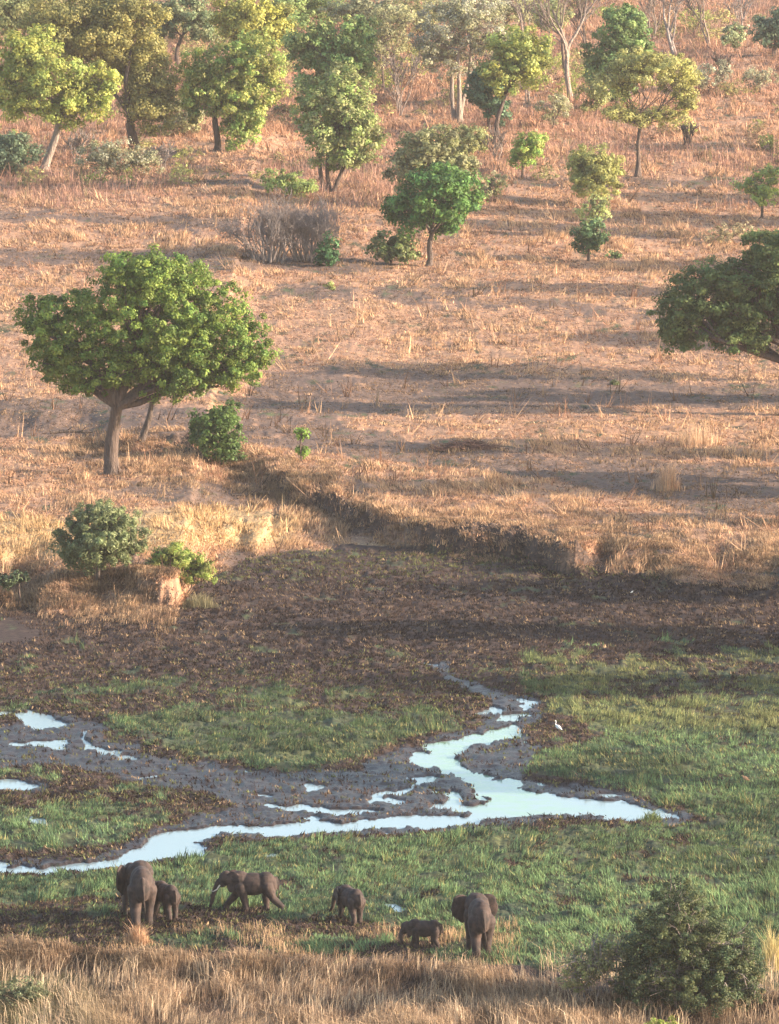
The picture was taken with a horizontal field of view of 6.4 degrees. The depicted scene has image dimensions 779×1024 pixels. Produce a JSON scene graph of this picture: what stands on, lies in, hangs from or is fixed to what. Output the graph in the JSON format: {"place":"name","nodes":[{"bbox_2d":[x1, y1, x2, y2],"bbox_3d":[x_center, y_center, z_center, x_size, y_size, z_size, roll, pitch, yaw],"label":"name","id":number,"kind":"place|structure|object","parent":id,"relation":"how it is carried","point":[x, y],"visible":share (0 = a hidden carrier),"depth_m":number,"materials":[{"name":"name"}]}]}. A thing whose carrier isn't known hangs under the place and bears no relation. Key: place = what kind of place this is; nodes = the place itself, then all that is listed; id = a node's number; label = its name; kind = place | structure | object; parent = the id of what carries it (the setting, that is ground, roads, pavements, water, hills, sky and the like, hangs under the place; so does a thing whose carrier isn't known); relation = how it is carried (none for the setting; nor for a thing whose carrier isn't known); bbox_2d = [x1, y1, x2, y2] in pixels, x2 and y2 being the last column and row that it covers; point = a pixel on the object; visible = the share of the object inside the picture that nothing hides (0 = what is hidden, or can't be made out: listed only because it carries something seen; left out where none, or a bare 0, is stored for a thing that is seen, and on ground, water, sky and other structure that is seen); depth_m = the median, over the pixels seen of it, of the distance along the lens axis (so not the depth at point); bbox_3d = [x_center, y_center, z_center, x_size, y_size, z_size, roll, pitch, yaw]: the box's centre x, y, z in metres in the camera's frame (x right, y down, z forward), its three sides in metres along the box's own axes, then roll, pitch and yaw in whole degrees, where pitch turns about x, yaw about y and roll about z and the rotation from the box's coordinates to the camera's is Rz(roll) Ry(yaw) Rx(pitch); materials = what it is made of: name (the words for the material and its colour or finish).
{"place":"outdoors","nodes":[
{"label":"outdoors","id":0,"kind":"place"},
{"bbox_2d":[0,662,679,911],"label":"stream water","id":1,"kind":"structure","parent":0,"point":[509,798],"depth_m":339.64,"materials":[{"name":"liquid"}]},
{"bbox_2d":[0,0,778,1023],"bbox_3d":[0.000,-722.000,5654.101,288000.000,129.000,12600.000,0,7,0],"label":"ground","id":2,"kind":"structure","parent":0,"point":[12,628],"depth_m":422.24,"materials":[{"name":"soil"}]},
{"bbox_2d":[0,569,30,604],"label":"tree","id":3,"kind":"object","parent":2,"relation":"on","point":[10,581],"visible":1,"depth_m":408.11,"materials":[{"name":"green plant"}]},
{"bbox_2d":[0,130,46,176],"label":"dark bush","id":4,"kind":"object","parent":2,"relation":"on","point":[13,148],"visible":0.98,"depth_m":639.16,"materials":[{"name":"green plant"}]},
{"bbox_2d":[0,975,53,1007],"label":"bush","id":5,"kind":"object","parent":2,"relation":"on","point":[24,990],"visible":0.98,"depth_m":293.54,"materials":[{"name":"green plant"}]},
{"bbox_2d":[0,0,60,38],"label":"mottled tree","id":6,"kind":"object","parent":2,"relation":"on","point":[9,13],"visible":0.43,"depth_m":732.14,"materials":[{"name":"green plant"}]},
{"bbox_2d":[0,22,122,169],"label":"leaning tree","id":7,"kind":"object","parent":2,"relation":"on","point":[31,62],"visible":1,"depth_m":641.53,"materials":[{"name":"green plant"}]},
{"bbox_2d":[50,426,94,433],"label":"fallen branch","id":8,"kind":"object","parent":2,"relation":"on","point":[67,431],"visible":0.98,"depth_m":478.63,"materials":[{"name":"wood"}]},
{"bbox_2d":[64,129,99,163],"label":"bare shrub","id":9,"kind":"object","parent":2,"relation":"on","point":[76,140],"visible":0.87,"depth_m":647.29,"materials":[{"name":"grey wood"}]},
{"bbox_2d":[13,0,184,147],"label":"dense tree","id":10,"kind":"object","parent":2,"relation":"on","point":[87,32],"visible":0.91,"depth_m":653.94,"materials":[{"name":"green plant"}]},
{"bbox_2d":[45,496,153,579],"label":"bush","id":11,"kind":"object","parent":2,"relation":"on","point":[103,539],"visible":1,"depth_m":409.14,"materials":[{"name":"green plant"}]},
{"bbox_2d":[72,136,165,175],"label":"sparse shrub","id":12,"kind":"object","parent":2,"relation":"on","point":[103,158],"visible":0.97,"depth_m":638.13,"materials":[{"name":"green plant"}]},
{"bbox_2d":[116,860,156,925],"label":"elephant","id":13,"kind":"object","parent":2,"relation":"on","point":[136,885],"visible":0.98,"depth_m":308.44},
{"bbox_2d":[123,920,152,946],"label":"dry tussock","id":14,"kind":"object","parent":2,"relation":"on","point":[136,932],"visible":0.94,"depth_m":304.15,"materials":[{"name":"beige plant"}]},
{"bbox_2d":[11,243,283,475],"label":"spreading tree","id":15,"kind":"object","parent":2,"relation":"on","point":[188,335],"visible":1,"depth_m":453.84,"materials":[{"name":"green plant"}]},
{"bbox_2d":[143,141,176,172],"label":"bare sapling","id":16,"kind":"object","parent":2,"relation":"on","point":[163,154],"visible":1,"depth_m":639.56,"materials":[{"name":"grey wood"}]},
{"bbox_2d":[153,880,180,919],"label":"elephant","id":17,"kind":"object","parent":2,"relation":"on","point":[168,896],"visible":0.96,"depth_m":309.77},
{"bbox_2d":[134,360,214,442],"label":"leaning tree","id":18,"kind":"object","parent":2,"relation":"on","point":[145,428],"visible":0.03,"depth_m":467.73,"materials":[{"name":"brown plant"}]},
{"bbox_2d":[143,539,218,592],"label":"light bush","id":19,"kind":"object","parent":2,"relation":"on","point":[194,566],"visible":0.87,"depth_m":410.99,"materials":[{"name":"green plant"}]},
{"bbox_2d":[157,98,205,135],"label":"pale shrub","id":20,"kind":"object","parent":2,"relation":"on","point":[180,122],"visible":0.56,"depth_m":670.64,"materials":[{"name":"green plant"}]},
{"bbox_2d":[145,0,220,67],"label":"olive tree","id":21,"kind":"object","parent":2,"relation":"on","point":[195,18],"visible":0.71,"depth_m":737.25,"materials":[{"name":"green plant"}]},
{"bbox_2d":[182,588,223,608],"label":"weed clump","id":22,"kind":"object","parent":2,"relation":"on","point":[199,600],"visible":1,"depth_m":407.00,"materials":[{"name":"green plant"}]},
{"bbox_2d":[185,397,247,465],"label":"green bush","id":23,"kind":"object","parent":2,"relation":"on","point":[214,426],"visible":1,"depth_m":463.69,"materials":[{"name":"green plant"}]},
{"bbox_2d":[168,26,290,151],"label":"drooping tree","id":24,"kind":"object","parent":2,"relation":"on","point":[244,58],"visible":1,"depth_m":654.27,"materials":[{"name":"green plant"}]},
{"bbox_2d":[231,489,257,496],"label":"fallen branch","id":25,"kind":"object","parent":2,"relation":"on","point":[235,494],"visible":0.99,"depth_m":450.12,"materials":[{"name":"wood"}]},
{"bbox_2d":[209,870,284,911],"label":"elephant","id":26,"kind":"object","parent":2,"relation":"on","point":[241,885],"visible":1,"depth_m":311.74},
{"bbox_2d":[204,0,301,91],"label":"bright tree","id":27,"kind":"object","parent":2,"relation":"on","point":[233,18],"visible":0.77,"depth_m":706.43,"materials":[{"name":"green plant"}]},
{"bbox_2d":[1,914,526,971],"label":"wispy grass","id":28,"kind":"structure","parent":2,"relation":"on","point":[280,943],"depth_m":303.99,"materials":[{"name":"beige plant"}]},
{"bbox_2d":[214,194,330,263],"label":"bare thicket","id":29,"kind":"object","parent":2,"relation":"on","point":[274,228],"visible":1,"depth_m":575.61,"materials":[{"name":"grey plant"}]},
{"bbox_2d":[259,167,318,196],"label":"shrub","id":30,"kind":"object","parent":2,"relation":"on","point":[282,182],"visible":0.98,"depth_m":621.21,"materials":[{"name":"green plant"}]},
{"bbox_2d":[255,188,348,262],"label":"bare thicket","id":31,"kind":"object","parent":2,"relation":"on","point":[326,225],"visible":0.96,"depth_m":576.88,"materials":[{"name":"grey plant"}]},
{"bbox_2d":[293,427,310,460],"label":"sapling","id":32,"kind":"object","parent":2,"relation":"on","point":[301,450],"visible":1,"depth_m":461.03,"materials":[{"name":"green plant"}]},
{"bbox_2d":[261,0,349,23],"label":"tree","id":33,"kind":"object","parent":2,"relation":"on","point":[311,8],"visible":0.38,"depth_m":798.34,"materials":[{"name":"green plant"}]},
{"bbox_2d":[313,230,341,266],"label":"green bush","id":34,"kind":"object","parent":2,"relation":"on","point":[328,255],"visible":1,"depth_m":574.15,"materials":[{"name":"green plant"}]},
{"bbox_2d":[322,281,335,289],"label":"weed tuft","id":35,"kind":"object","parent":2,"relation":"on","point":[331,286],"visible":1,"depth_m":558.26,"materials":[{"name":"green plant"}]},
{"bbox_2d":[280,10,381,86],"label":"broad tree","id":36,"kind":"object","parent":2,"relation":"on","point":[320,47],"visible":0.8,"depth_m":689.86,"materials":[{"name":"green plant"}]},
{"bbox_2d":[289,60,390,192],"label":"open tree","id":37,"kind":"object","parent":2,"relation":"on","point":[334,100],"visible":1,"depth_m":625.46,"materials":[{"name":"green plant"}]},
{"bbox_2d":[329,884,365,924],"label":"elephant","id":38,"kind":"object","parent":2,"relation":"on","point":[353,900],"visible":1,"depth_m":309.24},
{"bbox_2d":[318,0,400,24],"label":"tree","id":39,"kind":"object","parent":2,"relation":"on","point":[353,8],"visible":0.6,"depth_m":789.19,"materials":[{"name":"green plant"}]},
{"bbox_2d":[372,38,395,80],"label":"bare sapling","id":40,"kind":"object","parent":2,"relation":"on","point":[378,56],"visible":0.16,"depth_m":727.46,"materials":[{"name":"wood"}]},
{"bbox_2d":[0,0,778,616],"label":"dry field grass","id":41,"kind":"structure","parent":2,"relation":"on","point":[464,488],"depth_m":536.32,"materials":[{"name":"beige plant"}]},
{"bbox_2d":[0,618,778,971],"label":"marsh grass","id":42,"kind":"structure","parent":2,"relation":"on","point":[768,876],"depth_m":329.87,"materials":[{"name":"green plant"}]},
{"bbox_2d":[0,543,778,960],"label":"dead marsh plants","id":43,"kind":"object","parent":2,"relation":"on","point":[338,925],"visible":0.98,"depth_m":382.10,"materials":[{"name":"brown plant"}]},
{"bbox_2d":[0,930,778,1023],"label":"tall dry grass","id":44,"kind":"structure","parent":2,"relation":"on","point":[386,970],"depth_m":295.21,"materials":[{"name":"beige plant"}]},
{"bbox_2d":[0,416,778,651],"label":"bank grass","id":45,"kind":"structure","parent":2,"relation":"on","point":[145,605],"depth_m":426.90,"materials":[{"name":"beige plant"}]},
{"bbox_2d":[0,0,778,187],"bbox_3d":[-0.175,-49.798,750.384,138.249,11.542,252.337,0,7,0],"label":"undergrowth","id":46,"kind":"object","parent":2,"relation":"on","point":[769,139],"visible":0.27,"depth_m":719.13,"materials":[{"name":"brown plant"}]},
{"bbox_2d":[362,228,421,264],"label":"loose bush","id":47,"kind":"object","parent":2,"relation":"on","point":[393,246],"visible":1,"depth_m":577.42,"materials":[{"name":"green plant"}]},
{"bbox_2d":[358,0,427,95],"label":"sparse tree","id":48,"kind":"object","parent":2,"relation":"on","point":[388,31],"visible":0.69,"depth_m":712.39,"materials":[{"name":"green plant"}]},
{"bbox_2d":[383,52,425,115],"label":"bare sapling","id":49,"kind":"object","parent":2,"relation":"on","point":[395,77],"visible":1,"depth_m":695.36,"materials":[{"name":"grey plant"}]},
{"bbox_2d":[388,0,440,47],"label":"tree","id":50,"kind":"object","parent":2,"relation":"on","point":[419,6],"visible":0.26,"depth_m":772.75,"materials":[{"name":"green plant"}]},
{"bbox_2d":[399,919,443,948],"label":"elephant","id":51,"kind":"object","parent":2,"relation":"on","point":[415,929],"visible":1,"depth_m":303.29},
{"bbox_2d":[381,123,481,198],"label":"olive tree","id":52,"kind":"object","parent":2,"relation":"on","point":[426,151],"visible":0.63,"depth_m":614.84,"materials":[{"name":"green plant"}]},
{"bbox_2d":[379,161,490,265],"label":"round tree","id":53,"kind":"object","parent":2,"relation":"on","point":[421,210],"visible":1,"depth_m":575.50,"materials":[{"name":"green plant"}]},
{"bbox_2d":[422,0,475,71],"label":"tree","id":54,"kind":"object","parent":2,"relation":"on","point":[433,10],"visible":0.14,"depth_m":740.32,"materials":[{"name":"green plant"}]},
{"bbox_2d":[405,0,513,121],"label":"pale stemmed tree","id":55,"kind":"object","parent":2,"relation":"on","point":[468,13],"visible":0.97,"depth_m":688.95,"materials":[{"name":"green plant"}]},
{"bbox_2d":[423,439,511,450],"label":"brush pile","id":56,"kind":"object","parent":2,"relation":"on","point":[474,444],"visible":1,"depth_m":470.17,"materials":[{"name":"brown plant"}]},
{"bbox_2d":[453,123,492,154],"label":"olive shrub","id":57,"kind":"object","parent":2,"relation":"on","point":[470,137],"visible":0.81,"depth_m":659.20,"materials":[{"name":"green plant"}]},
{"bbox_2d":[451,892,497,958],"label":"elephant","id":58,"kind":"object","parent":2,"relation":"on","point":[475,913],"visible":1,"depth_m":300.79},
{"bbox_2d":[462,69,512,132],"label":"dark tree","id":59,"kind":"object","parent":2,"relation":"on","point":[486,101],"visible":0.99,"depth_m":681.46,"materials":[{"name":"green plant"}]},
{"bbox_2d":[466,28,508,64],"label":"bare tree","id":60,"kind":"object","parent":2,"relation":"on","point":[486,55],"visible":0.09,"depth_m":716.91,"materials":[{"name":"grey plant"}]},
{"bbox_2d":[467,170,509,198],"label":"sparse shrub","id":61,"kind":"object","parent":2,"relation":"on","point":[496,191],"visible":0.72,"depth_m":622.83,"materials":[{"name":"green plant"}]},
{"bbox_2d":[480,127,507,160],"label":"bare sapling","id":62,"kind":"object","parent":2,"relation":"on","point":[497,146],"visible":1,"depth_m":657.16,"materials":[{"name":"brown plant"}]},
{"bbox_2d":[474,0,536,29],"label":"tree","id":63,"kind":"object","parent":2,"relation":"on","point":[510,10],"visible":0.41,"depth_m":791.17,"materials":[{"name":"green plant"}]},
{"bbox_2d":[474,23,555,134],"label":"light tree","id":64,"kind":"object","parent":2,"relation":"on","point":[513,52],"visible":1,"depth_m":680.00,"materials":[{"name":"green plant"}]},
{"bbox_2d":[501,0,537,33],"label":"bare tree","id":65,"kind":"object","parent":2,"relation":"on","point":[521,16],"visible":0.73,"depth_m":773.26,"materials":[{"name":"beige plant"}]},
{"bbox_2d":[513,78,535,104],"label":"bare sapling","id":66,"kind":"object","parent":2,"relation":"on","point":[527,94],"visible":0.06,"depth_m":707.30,"materials":[{"name":"brown plant"}]},
{"bbox_2d":[506,130,549,178],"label":"bright tree","id":67,"kind":"object","parent":2,"relation":"on","point":[523,150],"visible":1,"depth_m":640.17,"materials":[{"name":"green plant"}]},
{"bbox_2d":[529,0,574,74],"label":"pale tree","id":68,"kind":"object","parent":2,"relation":"on","point":[553,6],"visible":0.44,"depth_m":737.92,"materials":[{"name":"beige plant"}]},
{"bbox_2d":[532,93,572,127],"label":"sparse shrub","id":69,"kind":"object","parent":2,"relation":"on","point":[559,103],"visible":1,"depth_m":685.90,"materials":[{"name":"green plant"}]},
{"bbox_2d":[523,0,607,97],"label":"bare tree","id":70,"kind":"object","parent":2,"relation":"on","point":[560,33],"visible":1,"depth_m":714.22,"materials":[{"name":"beige plant"}]},
{"bbox_2d":[555,0,595,43],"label":"bare sapling","id":71,"kind":"object","parent":2,"relation":"on","point":[583,36],"visible":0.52,"depth_m":774.34,"materials":[{"name":"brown plant"}]},
{"bbox_2d":[569,215,610,260],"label":"round tree","id":72,"kind":"object","parent":2,"relation":"on","point":[588,237],"visible":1,"depth_m":582.58,"materials":[{"name":"green plant"}]},
{"bbox_2d":[553,929,630,1003],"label":"thin bush","id":73,"kind":"object","parent":2,"relation":"on","point":[596,962],"visible":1,"depth_m":292.20,"materials":[{"name":"green plant"}]},
{"bbox_2d":[573,73,611,117],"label":"olive shrub","id":74,"kind":"object","parent":2,"relation":"on","point":[591,95],"visible":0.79,"depth_m":695.68,"materials":[{"name":"green plant"}]},
{"bbox_2d":[572,190,613,222],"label":"feathery tree","id":75,"kind":"object","parent":2,"relation":"on","point":[601,207],"visible":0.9,"depth_m":594.74,"materials":[{"name":"green plant"}]},
{"bbox_2d":[563,142,625,199],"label":"olive tree","id":76,"kind":"object","parent":2,"relation":"on","point":[597,173],"visible":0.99,"depth_m":621.49,"materials":[{"name":"green plant"}]},
{"bbox_2d":[605,250,622,258],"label":"shrub","id":77,"kind":"object","parent":2,"relation":"on","point":[615,254],"visible":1,"depth_m":585.83,"materials":[{"name":"green plant"}]},
{"bbox_2d":[609,379,620,384],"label":"weed tuft","id":78,"kind":"object","parent":2,"relation":"on","point":[614,382],"visible":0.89,"depth_m":510.53,"materials":[{"name":"green plant"}]},
{"bbox_2d":[576,3,656,105],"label":"dark green tree","id":79,"kind":"object","parent":2,"relation":"on","point":[622,23],"visible":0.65,"depth_m":701.94,"materials":[{"name":"green plant"}]},
{"bbox_2d":[590,41,704,176],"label":"flat topped tree","id":80,"kind":"object","parent":2,"relation":"on","point":[636,63],"visible":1,"depth_m":643.08,"materials":[{"name":"green plant"}]},
{"bbox_2d":[637,0,670,36],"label":"bare sapling","id":81,"kind":"object","parent":2,"relation":"on","point":[649,5],"visible":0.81,"depth_m":786.87,"materials":[{"name":"grey plant"}]},
{"bbox_2d":[641,809,666,822],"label":"reed tuft","id":82,"kind":"object","parent":2,"relation":"on","point":[653,817],"visible":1,"depth_m":335.52,"materials":[{"name":"green plant"}]},
{"bbox_2d":[644,1015,678,1023],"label":"bright shrub","id":83,"kind":"object","parent":2,"relation":"on","point":[671,1018],"visible":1,"depth_m":287.70,"materials":[{"name":"green plant"}]},
{"bbox_2d":[650,459,684,491],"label":"dry tussock","id":84,"kind":"object","parent":2,"relation":"on","point":[670,475],"visible":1,"depth_m":449.60,"materials":[{"name":"beige plant"}]},
{"bbox_2d":[654,0,683,53],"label":"bare tree","id":85,"kind":"object","parent":2,"relation":"on","point":[670,37],"visible":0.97,"depth_m":766.87,"materials":[{"name":"grey wood"}]},
{"bbox_2d":[603,873,774,1017],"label":"thorny bush","id":86,"kind":"object","parent":2,"relation":"on","point":[717,967],"visible":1,"depth_m":291.32,"materials":[{"name":"green plant"}]},
{"bbox_2d":[678,121,700,147],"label":"dead shrub","id":87,"kind":"object","parent":2,"relation":"on","point":[684,129],"visible":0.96,"depth_m":667.30,"materials":[{"name":"grey plant"}]},
{"bbox_2d":[681,0,709,46],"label":"bare tree","id":88,"kind":"object","parent":2,"relation":"on","point":[688,5],"visible":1,"depth_m":774.23,"materials":[{"name":"grey plant"}]},
{"bbox_2d":[668,415,724,447],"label":"dry tussock","id":89,"kind":"object","parent":2,"relation":"on","point":[696,437],"visible":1,"depth_m":474.45,"materials":[{"name":"beige plant"}]},
{"bbox_2d":[646,227,778,362],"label":"spreading tree","id":90,"kind":"object","parent":2,"relation":"on","point":[749,302],"visible":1,"depth_m":489.46,"materials":[{"name":"green plant"}]},
{"bbox_2d":[691,59,733,93],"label":"sparse shrub","id":91,"kind":"object","parent":2,"relation":"on","point":[705,75],"visible":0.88,"depth_m":723.09,"materials":[{"name":"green plant"}]},
{"bbox_2d":[711,51,731,76],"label":"bare shrub","id":92,"kind":"object","parent":2,"relation":"on","point":[715,58],"visible":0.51,"depth_m":741.43,"materials":[{"name":"grey plant"}]},
{"bbox_2d":[698,221,755,243],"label":"sparse shrub","id":93,"kind":"object","parent":2,"relation":"on","point":[723,234],"visible":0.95,"depth_m":596.10,"materials":[{"name":"brown plant"}]},
{"bbox_2d":[720,21,748,51],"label":"grey tree","id":94,"kind":"object","parent":2,"relation":"on","point":[735,36],"visible":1,"depth_m":768.67,"materials":[{"name":"green plant"}]},
{"bbox_2d":[723,0,752,31],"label":"bare sapling","id":95,"kind":"object","parent":2,"relation":"on","point":[738,6],"visible":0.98,"depth_m":792.53,"materials":[{"name":"grey wood"}]},
{"bbox_2d":[730,163,778,217],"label":"slender tree","id":96,"kind":"object","parent":2,"relation":"on","point":[759,193],"visible":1,"depth_m":615.27,"materials":[{"name":"green plant"}]},
{"bbox_2d":[741,65,778,93],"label":"sparse shrub","id":97,"kind":"object","parent":2,"relation":"on","point":[757,77],"visible":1,"depth_m":725.30,"materials":[{"name":"green plant"}]},
{"bbox_2d":[748,6,778,55],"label":"corner tree","id":98,"kind":"object","parent":2,"relation":"on","point":[768,28],"visible":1,"depth_m":762.23,"materials":[{"name":"green plant"}]},
{"bbox_2d":[756,925,778,971],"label":"dry tussock","id":99,"kind":"object","parent":2,"relation":"on","point":[771,948],"visible":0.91,"depth_m":298.20,"materials":[{"name":"beige plant"}]}
]}

